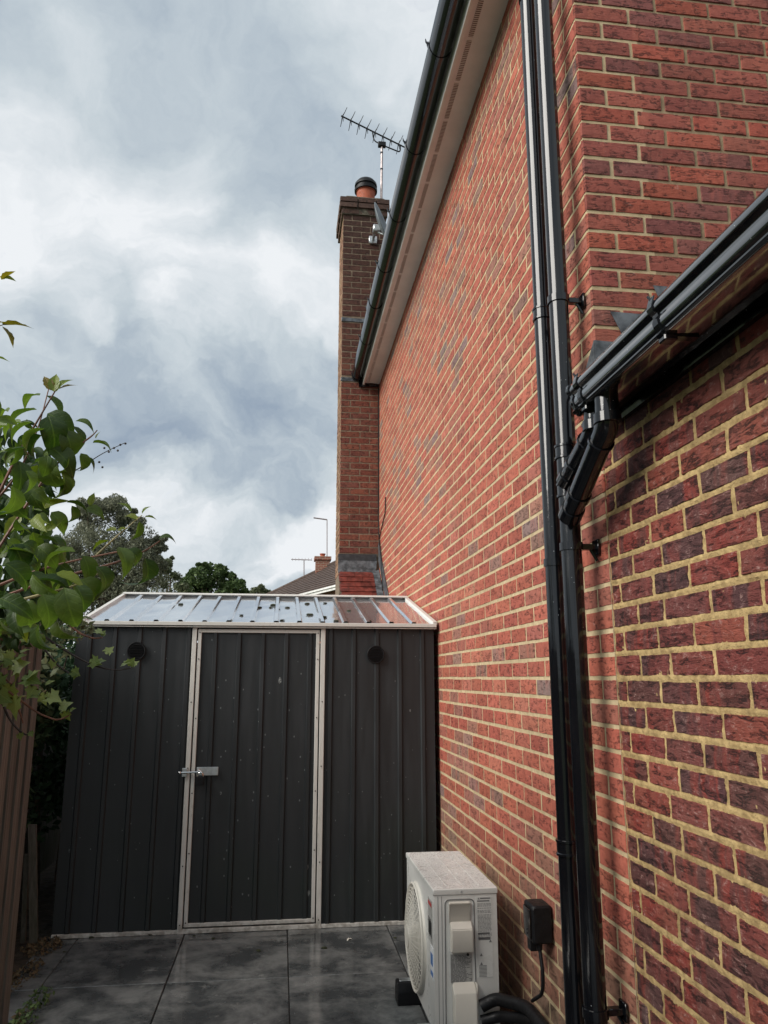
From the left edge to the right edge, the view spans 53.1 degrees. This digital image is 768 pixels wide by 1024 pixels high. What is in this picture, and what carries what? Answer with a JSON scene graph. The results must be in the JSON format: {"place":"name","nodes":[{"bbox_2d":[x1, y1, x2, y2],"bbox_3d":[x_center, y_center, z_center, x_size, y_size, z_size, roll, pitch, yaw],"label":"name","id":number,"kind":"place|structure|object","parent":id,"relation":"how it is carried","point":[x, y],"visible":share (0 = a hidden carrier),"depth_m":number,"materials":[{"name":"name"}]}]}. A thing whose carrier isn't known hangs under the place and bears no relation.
{"place":"outdoors","nodes":[
{"label":"outdoors","id":0,"kind":"place"},
{"bbox_2d":[12,861,55,976],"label":"soil","id":1,"kind":"structure","parent":0,"point":[46,897],"depth_m":5.00,"materials":[{"name":"brown soil"}]},
{"bbox_2d":[20,854,28,942],"bbox_3d":[-2.083,2.242,4.456,0.027,0.504,0.140,3,-12,-12],"label":"leaning plank","id":2,"kind":"object","parent":1,"relation":"on","point":[24,905],"visible":1,"depth_m":4.45,"materials":[{"name":"brown wood"}]},
{"bbox_2d":[8,984,54,1023],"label":"weeds","id":3,"kind":"object","parent":1,"relation":"on","point":[29,1007],"visible":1,"depth_m":3.49,"materials":[{"name":"green plant"}]},
{"bbox_2d":[28,824,37,945],"bbox_3d":[-2.021,2.148,4.423,0.048,0.673,0.141,-3,-13,14],"label":"leaning plank","id":4,"kind":"object","parent":1,"relation":"on","point":[33,883],"visible":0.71,"depth_m":4.42,"materials":[{"name":"brown wood"}]},
{"bbox_2d":[11,935,63,1023],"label":"leaf litter","id":5,"kind":"object","parent":1,"relation":"on","point":[31,946],"visible":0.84,"depth_m":4.23,"materials":[{"name":"brown plant"}]},
{"bbox_2d":[20,681,72,888],"bbox_3d":[-2.658,1.927,5.718,0.015,1.810,5.484,2,-12,-7],"label":"timber fence","id":6,"kind":"object","parent":1,"relation":"on","point":[48,851],"depth_m":6.23,"materials":[{"name":"brown wood"}]},
{"bbox_2d":[25,615,95,909],"bbox_3d":[-2.160,1.621,5.040,0.955,1.966,2.926,2,-12,-7],"label":"hedge shrub","id":7,"kind":"object","parent":1,"relation":"on","point":[50,732],"visible":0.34,"depth_m":5.08,"materials":[{"name":"green plant"}]},
{"bbox_2d":[0,271,174,653],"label":"dogwood shrub","id":8,"kind":"object","parent":1,"relation":"on","point":[36,595],"visible":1,"depth_m":1.87,"materials":[{"name":"green plant"}]},
{"bbox_2d":[0,626,138,739],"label":"ivy","id":9,"kind":"object","parent":8,"relation":"attached to","point":[10,699],"visible":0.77,"depth_m":2.37,"materials":[{"name":"green plant"}]},
{"bbox_2d":[8,844,429,1023],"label":"patio","id":10,"kind":"structure","parent":0,"point":[297,976],"depth_m":3.92,"materials":[{"name":"stone"}]},
{"bbox_2d":[0,624,41,1023],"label":"timber fence","id":11,"kind":"object","parent":10,"relation":"on","point":[16,755],"visible":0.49,"depth_m":2.97,"materials":[{"name":"brown wood"}]},
{"bbox_2d":[51,592,436,938],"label":"metal shed","id":12,"kind":"structure","parent":10,"relation":"on","point":[293,739],"depth_m":4.86,"materials":[{"name":"black metal"}]},
{"bbox_2d":[196,772,203,785],"bbox_3d":[-1.141,1.654,4.766,0.050,0.081,0.024,2,-12,-7],"label":"padlock","id":13,"kind":"object","parent":12,"relation":"hanging from","point":[199,780],"visible":1,"depth_m":4.75,"materials":[{"name":"black metal"}]},
{"bbox_2d":[178,629,319,927],"bbox_3d":[-0.852,1.635,4.835,0.864,1.777,0.057,2,-12,-7],"label":"door","id":14,"kind":"structure","parent":12,"relation":"in","point":[251,849],"depth_m":4.85,"materials":[{"name":"metal"}]},
{"bbox_2d":[395,851,509,1023],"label":"heat pump unit","id":15,"kind":"object","parent":10,"relation":"on","point":[451,938],"visible":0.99,"depth_m":3.19,"materials":[{"name":"white metal"}]},
{"bbox_2d":[479,993,548,1023],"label":"lagged pipes","id":16,"kind":"object","parent":15,"relation":"attached to","point":[527,1012],"visible":1,"depth_m":3.03,"materials":[{"name":"black rubber"}]},
{"bbox_2d":[556,186,767,1023],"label":"house extension","id":17,"kind":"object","parent":10,"relation":"on","point":[666,390],"visible":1,"depth_m":1.94,"materials":[{"name":"brick"}]},
{"bbox_2d":[0,0,438,650],"label":"sky","id":18,"kind":"structure","parent":0,"point":[174,174],"materials":[{"name":"grey"}]},
{"label":"ground","id":19,"kind":"structure","parent":0,"visible":0},
{"bbox_2d":[41,493,169,626],"bbox_3d":[-10.136,3.236,26.791,5.298,8.212,4.122,2,-12,-7],"label":"willow tree","id":20,"kind":"object","parent":19,"relation":"on","point":[85,528],"visible":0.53,"depth_m":26.63,"materials":[{"name":"green plant"}]},
{"bbox_2d":[150,555,190,592],"bbox_3d":[-9.103,5.161,32.751,1.632,6.900,2.504,9,-15,-35],"label":"ash tree","id":21,"kind":"object","parent":19,"relation":"on","point":[178,586],"visible":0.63,"depth_m":32.90,"materials":[{"name":"green plant"}]},
{"bbox_2d":[177,562,250,593],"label":"oak tree","id":22,"kind":"object","parent":19,"relation":"on","point":[218,576],"visible":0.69,"depth_m":40.64,"materials":[{"name":"green plant"}]},
{"bbox_2d":[249,583,270,593],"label":"tree","id":23,"kind":"object","parent":19,"relation":"on","point":[260,589],"visible":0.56,"depth_m":49.27,"materials":[{"name":"green plant"}]},
{"bbox_2d":[266,553,335,642],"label":"neighbouring house","id":24,"kind":"structure","parent":19,"relation":"on","point":[319,579],"depth_m":31.22,"materials":[{"name":"brown tile"}]},
{"bbox_2d":[291,558,311,575],"bbox_3d":[-3.233,2.140,30.060,0.808,0.730,0.209,2,-12,-7],"label":"television aerial","id":25,"kind":"object","parent":24,"relation":"on","point":[295,559],"visible":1,"depth_m":30.07,"materials":[{"name":"silver metal"}]},
{"bbox_2d":[314,517,327,555],"bbox_3d":[-2.769,1.154,33.494,0.642,1.885,0.058,2,-12,-7],"label":"television aerial","id":26,"kind":"object","parent":24,"relation":"attached to","point":[327,531],"visible":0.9,"depth_m":33.62,"materials":[{"name":"silver metal"}]},
{"bbox_2d":[335,0,767,1023],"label":"brick house","id":27,"kind":"structure","parent":19,"relation":"on","point":[573,174],"depth_m":3.32,"materials":[{"name":"brick"}]},
{"bbox_2d":[340,108,404,198],"bbox_3d":[-0.085,-4.523,10.014,0.982,1.475,0.236,5,-13,-22],"label":"television aerial","id":28,"kind":"object","parent":27,"relation":"on","point":[381,144],"visible":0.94,"depth_m":10.06,"materials":[{"name":"grey metal"}]},
{"bbox_2d":[369,202,385,243],"bbox_3d":[0.068,-3.346,9.087,0.430,0.518,0.623,2,-12,-7],"label":"satellite dish","id":29,"kind":"object","parent":27,"relation":"attached to","point":[379,227],"visible":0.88,"depth_m":9.02,"materials":[{"name":"grey paint"}]},
{"bbox_2d":[378,388,385,590],"bbox_3d":[-0.024,-0.133,8.374,0.016,2.800,0.613,2,-12,-7],"label":"cable","id":30,"kind":"object","parent":27,"relation":"attached to","point":[379,533],"depth_m":8.62,"materials":[{"name":"black plastic"}]},
{"bbox_2d":[523,899,552,950],"bbox_3d":[0.589,1.591,2.945,0.087,0.175,0.110,2,-12,-7],"label":"isolator box","id":31,"kind":"object","parent":27,"relation":"attached to","point":[538,927],"visible":1,"depth_m":2.90,"materials":[{"name":"black plastic"}]},
{"bbox_2d":[531,951,544,1002],"bbox_3d":[0.583,1.770,2.924,0.014,0.228,0.151,2,-12,-7],"label":"power cable","id":32,"kind":"object","parent":31,"relation":"attached to","point":[537,997],"visible":1,"depth_m":2.87,"materials":[{"name":"black rubber"}]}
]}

